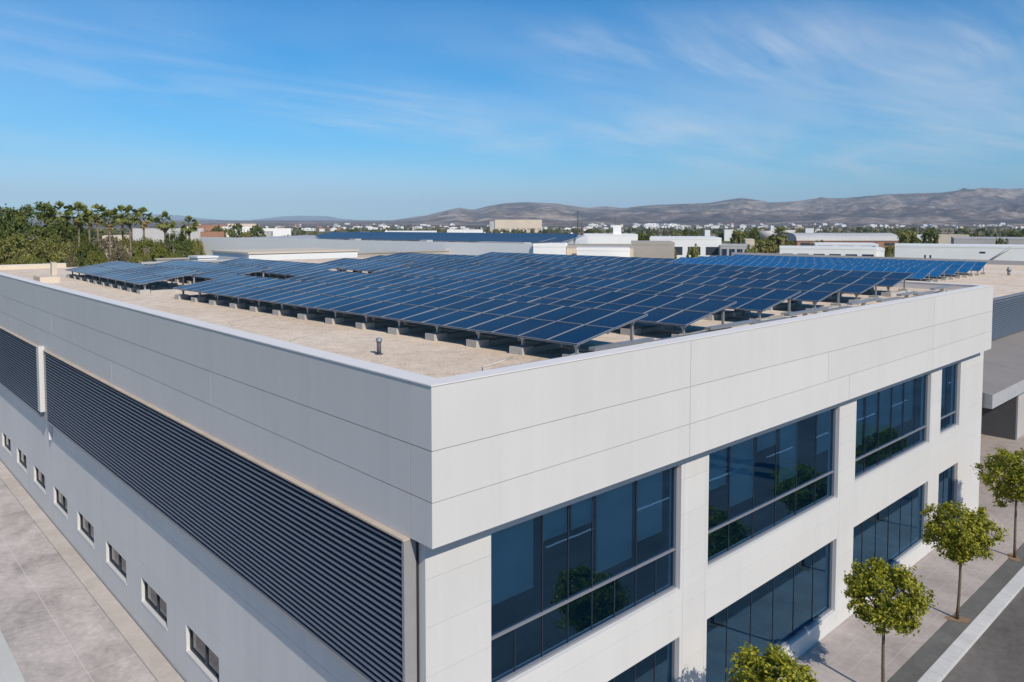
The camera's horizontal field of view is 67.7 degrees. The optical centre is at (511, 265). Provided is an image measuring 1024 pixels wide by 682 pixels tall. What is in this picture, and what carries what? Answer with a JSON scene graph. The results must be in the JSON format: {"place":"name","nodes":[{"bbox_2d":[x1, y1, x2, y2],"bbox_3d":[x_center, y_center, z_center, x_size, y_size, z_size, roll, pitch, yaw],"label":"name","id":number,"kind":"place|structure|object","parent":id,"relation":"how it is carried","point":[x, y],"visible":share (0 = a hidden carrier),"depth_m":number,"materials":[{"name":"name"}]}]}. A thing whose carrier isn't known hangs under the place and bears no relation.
{"place":"outdoors","nodes":[
{"label":"outdoors","id":0,"kind":"place"},
{"bbox_2d":[30,214,351,219],"bbox_3d":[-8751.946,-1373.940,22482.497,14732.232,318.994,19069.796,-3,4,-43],"label":"distant range","id":1,"kind":"structure","parent":0,"point":[176,217],"depth_m":21850.02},
{"bbox_2d":[188,255,217,259],"bbox_3d":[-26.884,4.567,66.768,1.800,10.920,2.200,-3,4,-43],"label":"storage shed","id":2,"kind":"structure","parent":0,"point":[203,257],"depth_m":65.86,"materials":[{"name":"white paint"}]},
{"bbox_2d":[242,228,290,235],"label":"building","id":3,"kind":"structure","parent":0,"point":[281,231],"depth_m":561.51,"materials":[{"name":"white paint"}]},
{"bbox_2d":[0,0,1023,219],"label":"sky","id":4,"kind":"structure","parent":0,"point":[208,109],"materials":[{"name":"blue"}]},
{"bbox_2d":[16,188,1023,227],"bbox_3d":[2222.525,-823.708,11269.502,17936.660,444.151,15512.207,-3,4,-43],"label":"mountains","id":5,"kind":"structure","parent":0,"point":[966,207],"depth_m":5665.53,"materials":[{"name":"stone"}]},
{"bbox_2d":[23,228,1022,261],"bbox_3d":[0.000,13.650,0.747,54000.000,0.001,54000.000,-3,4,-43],"label":"ground","id":6,"kind":"structure","parent":0,"point":[644,232],"depth_m":1411.75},
{"bbox_2d":[0,630,24,681],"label":"pale yard lane","id":7,"kind":"structure","parent":6,"relation":"on","point":[9,670],"depth_m":23.42,"materials":[{"name":"concrete"}]},
{"bbox_2d":[2,252,33,264],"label":"green bush","id":8,"kind":"object","parent":6,"relation":"on","point":[18,260],"visible":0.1,"depth_m":97.79,"materials":[{"name":"green plant"}]},
{"bbox_2d":[0,232,50,264],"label":"broadleaf tree","id":9,"kind":"object","parent":6,"relation":"on","point":[15,243],"visible":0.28,"depth_m":111.73,"materials":[{"name":"green plant"}]},
{"bbox_2d":[0,201,79,262],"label":"broadleaf tree","id":10,"kind":"object","parent":6,"relation":"on","point":[21,218],"visible":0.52,"depth_m":135.97,"materials":[{"name":"green plant"}]},
{"bbox_2d":[31,232,79,264],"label":"broadleaf tree","id":11,"kind":"object","parent":6,"relation":"on","point":[51,245],"visible":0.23,"depth_m":120.94,"materials":[{"name":"green plant"}]},
{"bbox_2d":[48,200,72,237],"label":"palm tree","id":12,"kind":"object","parent":6,"relation":"on","point":[60,205],"visible":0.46,"depth_m":145.24,"materials":[{"name":"green plant"}]},
{"bbox_2d":[62,222,92,264],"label":"broadleaf tree","id":13,"kind":"object","parent":6,"relation":"on","point":[83,234],"visible":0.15,"depth_m":159.55,"materials":[{"name":"green plant"}]},
{"bbox_2d":[0,479,156,681],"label":"yard","id":14,"kind":"structure","parent":6,"relation":"on","point":[56,624],"depth_m":26.23,"materials":[{"name":"concrete"}]},
{"bbox_2d":[67,201,91,253],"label":"palm tree","id":15,"kind":"object","parent":6,"relation":"on","point":[77,219],"visible":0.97,"depth_m":139.49,"materials":[{"name":"green plant"}]},
{"bbox_2d":[74,234,106,266],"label":"broadleaf tree","id":16,"kind":"object","parent":6,"relation":"on","point":[83,251],"visible":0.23,"depth_m":137.42,"materials":[{"name":"green plant"}]},
{"bbox_2d":[0,461,183,681],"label":"building apron","id":17,"kind":"object","parent":6,"relation":"on","point":[160,668],"visible":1,"depth_m":28.13,"materials":[{"name":"concrete"}]},
{"bbox_2d":[85,250,106,265],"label":"green bush","id":18,"kind":"object","parent":6,"relation":"on","point":[94,256],"visible":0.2,"depth_m":107.66,"materials":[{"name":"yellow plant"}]},
{"bbox_2d":[87,204,107,246],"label":"palm tree","id":19,"kind":"object","parent":6,"relation":"on","point":[101,208],"visible":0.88,"depth_m":141.56,"materials":[{"name":"green plant"}]},
{"bbox_2d":[99,209,120,258],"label":"palm tree","id":20,"kind":"object","parent":6,"relation":"on","point":[109,213],"visible":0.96,"depth_m":137.75,"materials":[{"name":"green plant"}]},
{"bbox_2d":[97,234,125,259],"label":"broadleaf tree","id":21,"kind":"object","parent":6,"relation":"on","point":[104,242],"visible":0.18,"depth_m":138.83,"materials":[{"name":"green plant"}]},
{"bbox_2d":[107,240,135,261],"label":"dry bush","id":22,"kind":"object","parent":6,"relation":"on","point":[120,252],"visible":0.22,"depth_m":111.45,"materials":[{"name":"green plant"}]},
{"bbox_2d":[112,204,130,248],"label":"palm tree","id":23,"kind":"object","parent":6,"relation":"on","point":[121,207],"visible":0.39,"depth_m":149.70,"materials":[{"name":"green plant"}]},
{"bbox_2d":[119,204,141,256],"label":"palm tree","id":24,"kind":"object","parent":6,"relation":"on","point":[130,221],"visible":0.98,"depth_m":146.42,"materials":[{"name":"green plant"}]},
{"bbox_2d":[115,233,145,257],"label":"broadleaf tree","id":25,"kind":"object","parent":6,"relation":"on","point":[125,241],"visible":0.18,"depth_m":148.61,"materials":[{"name":"green plant"}]},
{"bbox_2d":[129,251,151,262],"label":"green bush","id":26,"kind":"object","parent":6,"relation":"on","point":[138,259],"visible":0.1,"depth_m":107.95,"materials":[{"name":"green plant"}]},
{"bbox_2d":[134,206,154,254],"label":"palm tree","id":27,"kind":"object","parent":6,"relation":"on","point":[143,209],"visible":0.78,"depth_m":149.55,"materials":[{"name":"green plant"}]},
{"bbox_2d":[134,236,169,260],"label":"broadleaf tree","id":28,"kind":"object","parent":6,"relation":"on","point":[155,248],"visible":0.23,"depth_m":134.30,"materials":[{"name":"green plant"}]},
{"bbox_2d":[152,211,175,246],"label":"palm tree","id":29,"kind":"object","parent":6,"relation":"on","point":[165,227],"visible":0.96,"depth_m":149.49,"materials":[{"name":"green plant"}]},
{"bbox_2d":[132,228,203,243],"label":"outbuilding","id":30,"kind":"structure","parent":6,"relation":"on","point":[153,233],"depth_m":516.96,"materials":[{"name":"paint"}]},
{"bbox_2d":[150,225,194,261],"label":"broadleaf tree","id":31,"kind":"object","parent":6,"relation":"on","point":[183,243],"visible":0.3,"depth_m":139.19,"materials":[{"name":"green plant"}]},
{"bbox_2d":[180,215,198,237],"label":"palm tree","id":32,"kind":"object","parent":6,"relation":"on","point":[189,230],"visible":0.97,"depth_m":151.48,"materials":[{"name":"green plant"}]},
{"bbox_2d":[187,236,205,254],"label":"broadleaf tree","id":33,"kind":"object","parent":6,"relation":"on","point":[197,245],"visible":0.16,"depth_m":145.37,"materials":[{"name":"green plant"}]},
{"bbox_2d":[200,231,224,236],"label":"outbuilding","id":34,"kind":"structure","parent":6,"relation":"on","point":[212,234],"depth_m":420.00,"materials":[{"name":"orange brick"}]},
{"bbox_2d":[227,223,243,237],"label":"plain tree","id":35,"kind":"object","parent":6,"relation":"on","point":[238,226],"visible":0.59,"depth_m":467.57,"materials":[{"name":"green plant"}]},
{"bbox_2d":[249,224,266,236],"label":"plain tree","id":36,"kind":"object","parent":6,"relation":"on","point":[256,229],"visible":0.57,"depth_m":437.72,"materials":[{"name":"green plant"}]},
{"bbox_2d":[211,248,358,259],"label":"plant room","id":37,"kind":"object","parent":6,"relation":"on","point":[292,253],"visible":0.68,"depth_m":70.19,"materials":[{"name":"white paint"}]},
{"bbox_2d":[154,250,449,260],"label":"boundary wall","id":38,"kind":"structure","parent":6,"relation":"on","point":[366,254],"depth_m":98.79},
{"bbox_2d":[199,235,587,254],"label":"works wing","id":39,"kind":"structure","parent":6,"relation":"on","point":[312,241],"depth_m":119.56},
{"bbox_2d":[317,234,555,242],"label":"solar table","id":40,"kind":"object","parent":39,"relation":"on","point":[445,238],"visible":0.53,"depth_m":114.02,"materials":[{"name":"glass"}]},
{"bbox_2d":[315,234,576,244],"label":"solar table","id":41,"kind":"object","parent":39,"relation":"on","point":[561,239],"visible":0.16,"depth_m":113.20,"materials":[{"name":"glass"}]},
{"bbox_2d":[315,233,577,241],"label":"solar table","id":42,"kind":"object","parent":39,"relation":"on","point":[443,234],"visible":0.07,"depth_m":132.57,"materials":[{"name":"glass"}]},
{"bbox_2d":[315,233,578,240],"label":"solar table","id":43,"kind":"object","parent":39,"relation":"on","point":[464,234],"visible":0.05,"depth_m":134.89,"materials":[{"name":"glass"}]},
{"bbox_2d":[329,232,575,240],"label":"solar table","id":44,"kind":"object","parent":39,"relation":"on","point":[453,233],"visible":0.06,"depth_m":146.53,"materials":[{"name":"glass"}]},
{"bbox_2d":[0,257,993,681],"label":"office building","id":45,"kind":"structure","parent":6,"relation":"on","point":[220,493],"depth_m":19.71,"materials":[{"name":"concrete"}]},
{"bbox_2d":[17,450,26,473],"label":"small window","id":46,"kind":"structure","parent":45,"relation":"in","point":[22,462],"depth_m":39.75,"materials":[{"name":"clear glass"}]},
{"bbox_2d":[34,467,45,494],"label":"small window","id":47,"kind":"structure","parent":45,"relation":"in","point":[40,478],"depth_m":36.77,"materials":[{"name":"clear glass"}]},
{"bbox_2d":[33,262,59,282],"bbox_3d":[-24.130,0.334,39.677,1.000,0.995,1.500,-3,4,-43],"label":"masonry pedestal","id":48,"kind":"object","parent":45,"relation":"on","point":[51,278],"visible":0.93,"depth_m":39.41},
{"bbox_2d":[53,488,67,518],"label":"small window","id":49,"kind":"structure","parent":45,"relation":"in","point":[61,500],"depth_m":33.78,"materials":[{"name":"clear glass"}]},
{"bbox_2d":[77,513,93,548],"bbox_3d":[-16.968,10.497,30.550,0.210,0.858,2.460,-3,4,-43],"label":"small window","id":50,"kind":"structure","parent":45,"relation":"in","point":[86,529],"depth_m":30.76,"materials":[{"name":"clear glass"}]},
{"bbox_2d":[106,544,126,584],"bbox_3d":[-14.210,10.659,27.575,0.210,0.858,2.460,-3,4,-43],"label":"small window","id":51,"kind":"structure","parent":45,"relation":"in","point":[116,562],"depth_m":27.75,"materials":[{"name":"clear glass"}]},
{"bbox_2d":[65,261,202,293],"bbox_3d":[-19.527,0.448,38.683,2.709,0.876,13.840,-3,4,-42],"label":"solar table","id":52,"kind":"object","parent":45,"relation":"on","point":[138,278],"visible":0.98,"depth_m":36.87,"materials":[{"name":"glass"}]},
{"bbox_2d":[141,580,166,630],"bbox_3d":[-11.451,10.822,24.601,0.210,0.858,2.460,-3,4,-43],"label":"small window","id":53,"kind":"structure","parent":45,"relation":"in","point":[153,602],"depth_m":24.68,"materials":[{"name":"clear glass"}]},
{"bbox_2d":[186,629,218,681],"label":"small window","id":54,"kind":"structure","parent":45,"relation":"in","point":[206,658],"depth_m":21.72,"materials":[{"name":"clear glass"}]},
{"bbox_2d":[151,259,270,283],"bbox_3d":[-16.943,0.333,40.789,2.709,0.875,12.110,-3,4,-44],"label":"solar table","id":55,"kind":"object","parent":45,"relation":"on","point":[210,270],"visible":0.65,"depth_m":39.45,"materials":[{"name":"glass"}]},
{"bbox_2d":[217,258,344,278],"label":"solar table","id":56,"kind":"object","parent":45,"relation":"on","point":[283,269],"visible":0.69,"depth_m":41.76,"materials":[{"name":"glass"}]},
{"bbox_2d":[322,258,412,272],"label":"solar table","id":57,"kind":"object","parent":45,"relation":"on","point":[367,265],"visible":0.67,"depth_m":44.16,"materials":[{"name":"glass"}]},
{"bbox_2d":[173,274,647,356],"bbox_3d":[-5.180,1.229,24.435,20.760,0.874,2.709,3,4,44],"label":"solar table","id":58,"kind":"object","parent":45,"relation":"on","point":[555,326],"visible":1,"depth_m":21.48,"materials":[{"name":"glass"}]},
{"bbox_2d":[364,255,484,269],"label":"solar table","id":59,"kind":"object","parent":45,"relation":"on","point":[428,262],"visible":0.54,"depth_m":46.99,"materials":[{"name":"glass"}]},
{"bbox_2d":[386,252,535,264],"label":"solar table","id":60,"kind":"object","parent":45,"relation":"on","point":[491,260],"visible":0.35,"depth_m":51.31,"materials":[{"name":"glass"}]},
{"bbox_2d":[287,270,736,336],"bbox_3d":[-2.168,1.064,27.478,20.760,0.871,2.709,3,4,44],"label":"solar table","id":61,"kind":"object","parent":45,"relation":"on","point":[665,312],"visible":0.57,"depth_m":24.22,"materials":[{"name":"glass"}]},
{"bbox_2d":[478,252,676,262],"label":"solar table","id":62,"kind":"object","parent":45,"relation":"on","point":[541,257],"visible":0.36,"depth_m":51.91,"materials":[{"name":"glass"}]},
{"bbox_2d":[491,466,677,681],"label":"window","id":63,"kind":"structure","parent":45,"relation":"in","point":[511,547],"depth_m":16.96,"materials":[{"name":"glass"}]},
{"bbox_2d":[369,266,800,321],"bbox_3d":[0.851,0.885,30.719,20.760,0.873,2.710,3,4,44],"label":"solar table","id":64,"kind":"object","parent":45,"relation":"on","point":[758,300],"visible":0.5,"depth_m":27.69,"materials":[{"name":"glass"}]},
{"bbox_2d":[438,263,848,313],"bbox_3d":[3.611,0.733,33.502,20.760,0.874,2.709,3,4,44],"label":"solar table","id":65,"kind":"object","parent":45,"relation":"on","point":[814,293],"visible":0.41,"depth_m":30.52,"materials":[{"name":"glass"}]},
{"bbox_2d":[613,639,675,681],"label":"window","id":66,"kind":"structure","parent":45,"relation":"in","point":[672,644],"depth_m":19.01,"materials":[{"name":"metal"}]},
{"bbox_2d":[495,261,884,304],"bbox_3d":[6.365,0.571,36.470,20.760,0.873,2.709,3,4,44],"label":"solar table","id":67,"kind":"object","parent":45,"relation":"on","point":[857,286],"visible":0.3,"depth_m":33.88,"materials":[{"name":"glass"}]},
{"bbox_2d":[494,285,954,368],"bbox_3d":[9.714,1.525,24.559,27.975,0.270,0.245,-3,4,-44],"label":"cable tray","id":68,"kind":"object","parent":45,"relation":"on","point":[714,327],"visible":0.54,"depth_m":22.69,"materials":[{"name":"metal"}]},
{"bbox_2d":[541,258,912,296],"bbox_3d":[9.081,0.402,39.553,20.760,0.872,2.709,3,4,44],"label":"solar table","id":69,"kind":"object","parent":45,"relation":"on","point":[892,279],"visible":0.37,"depth_m":37.08,"materials":[{"name":"glass"}]},
{"bbox_2d":[708,407,836,565],"bbox_3d":[7.667,6.157,22.270,7.526,3.006,0.180,-3,4,-43],"label":"window","id":70,"kind":"structure","parent":45,"relation":"in","point":[741,455],"depth_m":21.86,"materials":[{"name":"glass"}]},
{"bbox_2d":[726,541,832,681],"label":"window","id":71,"kind":"structure","parent":45,"relation":"in","point":[830,545],"depth_m":24.18,"materials":[{"name":"metal"}]},
{"bbox_2d":[855,374,928,479],"bbox_3d":[13.896,5.737,28.024,6.886,2.796,0.180,-3,4,-43],"label":"window","id":72,"kind":"structure","parent":45,"relation":"in","point":[884,396],"depth_m":27.97,"materials":[{"name":"glass"}]},
{"bbox_2d":[861,483,924,572],"bbox_3d":[13.910,9.891,28.237,6.886,2.436,0.140,-3,4,-43],"label":"window","id":73,"kind":"structure","parent":45,"relation":"in","point":[922,503],"depth_m":29.80,"materials":[{"name":"metal"}]},
{"bbox_2d":[940,363,957,432],"bbox_3d":[18.152,5.491,31.957,2.286,2.736,0.180,-3,4,-43],"label":"window","id":74,"kind":"structure","parent":45,"relation":"in","point":[954,412],"depth_m":32.58,"materials":[{"name":"glass"}]},
{"bbox_2d":[943,464,954,516],"bbox_3d":[18.166,9.676,32.171,2.286,2.436,0.140,-3,4,-43],"label":"window","id":75,"kind":"structure","parent":45,"relation":"in","point":[952,467],"depth_m":32.89,"materials":[{"name":"metal"}]},
{"bbox_2d":[495,220,541,231],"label":"beige hall","id":76,"kind":"structure","parent":6,"relation":"on","point":[527,225],"depth_m":1248.21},
{"bbox_2d":[71,220,1023,240],"bbox_3d":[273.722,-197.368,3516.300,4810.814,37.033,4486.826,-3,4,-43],"label":"woods","id":77,"kind":"object","parent":6,"relation":"on","point":[658,231],"visible":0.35,"depth_m":1341.45,"materials":[{"name":"plant"}]},
{"bbox_2d":[533,243,565,254],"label":"white annex","id":78,"kind":"object","parent":6,"relation":"on","point":[554,248],"visible":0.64,"depth_m":96.52,"materials":[{"name":"paint"}]},
{"bbox_2d":[566,244,633,256],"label":"flat annex","id":79,"kind":"object","parent":6,"relation":"on","point":[571,249],"visible":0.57,"depth_m":104.31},
{"bbox_2d":[576,247,629,256],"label":"white store","id":80,"kind":"structure","parent":6,"relation":"on","point":[609,251],"depth_m":98.06,"materials":[{"name":"paint"}]},
{"bbox_2d":[631,240,674,257],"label":"taupe block","id":81,"kind":"structure","parent":6,"relation":"on","point":[654,249],"depth_m":118.04,"materials":[{"name":"concrete"}]},
{"bbox_2d":[650,236,721,257],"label":"glazed showroom","id":82,"kind":"structure","parent":6,"relation":"on","point":[708,246],"depth_m":177.77,"materials":[{"name":"white paint"}]},
{"bbox_2d":[720,244,751,255],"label":"blue glass pavilion","id":83,"kind":"structure","parent":6,"relation":"on","point":[727,249],"depth_m":172.34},
{"bbox_2d":[730,229,747,243],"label":"plain tree","id":84,"kind":"object","parent":6,"relation":"on","point":[736,235],"visible":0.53,"depth_m":328.85,"materials":[{"name":"green plant"}]},
{"bbox_2d":[755,238,778,252],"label":"plain tree","id":85,"kind":"object","parent":6,"relation":"on","point":[765,248],"visible":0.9,"depth_m":319.51,"materials":[{"name":"green plant"}]},
{"bbox_2d":[772,226,790,245],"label":"palm tree","id":86,"kind":"object","parent":6,"relation":"on","point":[782,237],"visible":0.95,"depth_m":328.76,"materials":[{"name":"green plant"}]},
{"bbox_2d":[779,246,876,256],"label":"white warehouse","id":87,"kind":"structure","parent":6,"relation":"on","point":[845,250],"depth_m":132.10,"materials":[{"name":"paint"}]},
{"bbox_2d":[784,233,898,251],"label":"barrel hall","id":88,"kind":"structure","parent":6,"relation":"on","point":[883,240],"depth_m":360.04,"materials":[{"name":"metal"}]},
{"bbox_2d":[814,242,878,246],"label":"office","id":89,"kind":"structure","parent":6,"relation":"on","point":[842,244],"depth_m":169.45,"materials":[{"name":"white paint"}]},
{"bbox_2d":[676,252,1023,439],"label":"factory wing","id":90,"kind":"structure","parent":6,"relation":"on","point":[1003,393],"depth_m":47.64,"materials":[{"name":"paint"}]},
{"bbox_2d":[669,259,933,281],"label":"solar table","id":91,"kind":"object","parent":90,"relation":"on","point":[920,273],"visible":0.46,"depth_m":67.63,"materials":[{"name":"glass"}]},
{"bbox_2d":[678,257,948,281],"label":"solar table","id":92,"kind":"object","parent":90,"relation":"on","point":[937,271],"visible":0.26,"depth_m":69.60,"materials":[{"name":"glass"}]},
{"bbox_2d":[697,256,962,279],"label":"solar table","id":93,"kind":"object","parent":90,"relation":"on","point":[952,269],"visible":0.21,"depth_m":72.04,"materials":[{"name":"glass"}]},
{"bbox_2d":[716,255,975,277],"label":"solar table","id":94,"kind":"object","parent":90,"relation":"on","point":[965,268],"visible":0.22,"depth_m":74.37,"materials":[{"name":"glass"}]},
{"bbox_2d":[733,254,986,275],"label":"solar table","id":95,"kind":"object","parent":90,"relation":"on","point":[978,266],"visible":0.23,"depth_m":77.57,"materials":[{"name":"glass"}]},
{"bbox_2d":[897,229,922,242],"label":"plain tree","id":96,"kind":"object","parent":6,"relation":"on","point":[905,236],"visible":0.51,"depth_m":298.89,"materials":[{"name":"green plant"}]},
{"bbox_2d":[920,227,940,243],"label":"plain tree","id":97,"kind":"object","parent":6,"relation":"on","point":[929,234],"visible":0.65,"depth_m":308.71,"materials":[{"name":"green plant"}]},
{"bbox_2d":[927,234,968,243],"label":"outbuilding","id":98,"kind":"structure","parent":6,"relation":"on","point":[945,239],"depth_m":420.39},
{"bbox_2d":[887,543,1023,681],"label":"paved strip","id":99,"kind":"object","parent":6,"relation":"on","point":[924,657],"depth_m":25.15,"materials":[{"name":"concrete"}]},
{"bbox_2d":[725,640,817,681],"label":"street tree","id":100,"kind":"object","parent":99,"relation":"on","point":[776,664],"visible":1,"depth_m":16.85,"materials":[{"name":"green plant"}]},
{"bbox_2d":[841,556,937,681],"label":"street tree","id":101,"kind":"object","parent":99,"relation":"on","point":[886,611],"visible":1,"depth_m":20.80,"materials":[{"name":"green plant"}]},
{"bbox_2d":[920,501,1008,622],"bbox_3d":[14.945,9.816,25.451,2.566,4.061,2.760,1,3,11],"label":"street tree","id":102,"kind":"object","parent":99,"relation":"on","point":[965,544],"visible":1,"depth_m":25.02,"materials":[{"name":"green plant"}]},
{"bbox_2d":[969,446,1023,561],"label":"street tree","id":103,"kind":"object","parent":99,"relation":"on","point":[997,466],"visible":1,"depth_m":30.07,"materials":[{"name":"green plant"}]},
{"bbox_2d":[895,243,1023,260],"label":"white hall","id":104,"kind":"structure","parent":6,"relation":"on","point":[1010,252],"depth_m":142.36,"materials":[{"name":"paint"}]},
{"bbox_2d":[917,566,1023,681],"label":"kerb","id":105,"kind":"structure","parent":6,"relation":"on","point":[948,660],"depth_m":24.79,"materials":[{"name":"concrete"}]},
{"bbox_2d":[951,237,1023,244],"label":"pale depot","id":106,"kind":"structure","parent":6,"relation":"on","point":[984,240],"depth_m":275.94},
{"bbox_2d":[979,434,1023,498],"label":"side court","id":107,"kind":"object","parent":6,"relation":"on","point":[989,444],"depth_m":45.30,"materials":[{"name":"concrete"}]},
{"bbox_2d":[583,225,637,243],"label":"white house","id":108,"kind":"structure","parent":0,"point":[616,236],"depth_m":205.05,"materials":[{"name":"paint"}]},
{"bbox_2d":[778,477,1023,681],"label":"sidewalk","id":109,"kind":"structure","parent":0,"point":[848,649],"depth_m":25.25,"materials":[{"name":"concrete"}]},
{"bbox_2d":[941,587,1023,681],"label":"road","id":110,"kind":"structure","parent":0,"point":[995,652],"depth_m":23.78,"materials":[{"name":"asphalt"}]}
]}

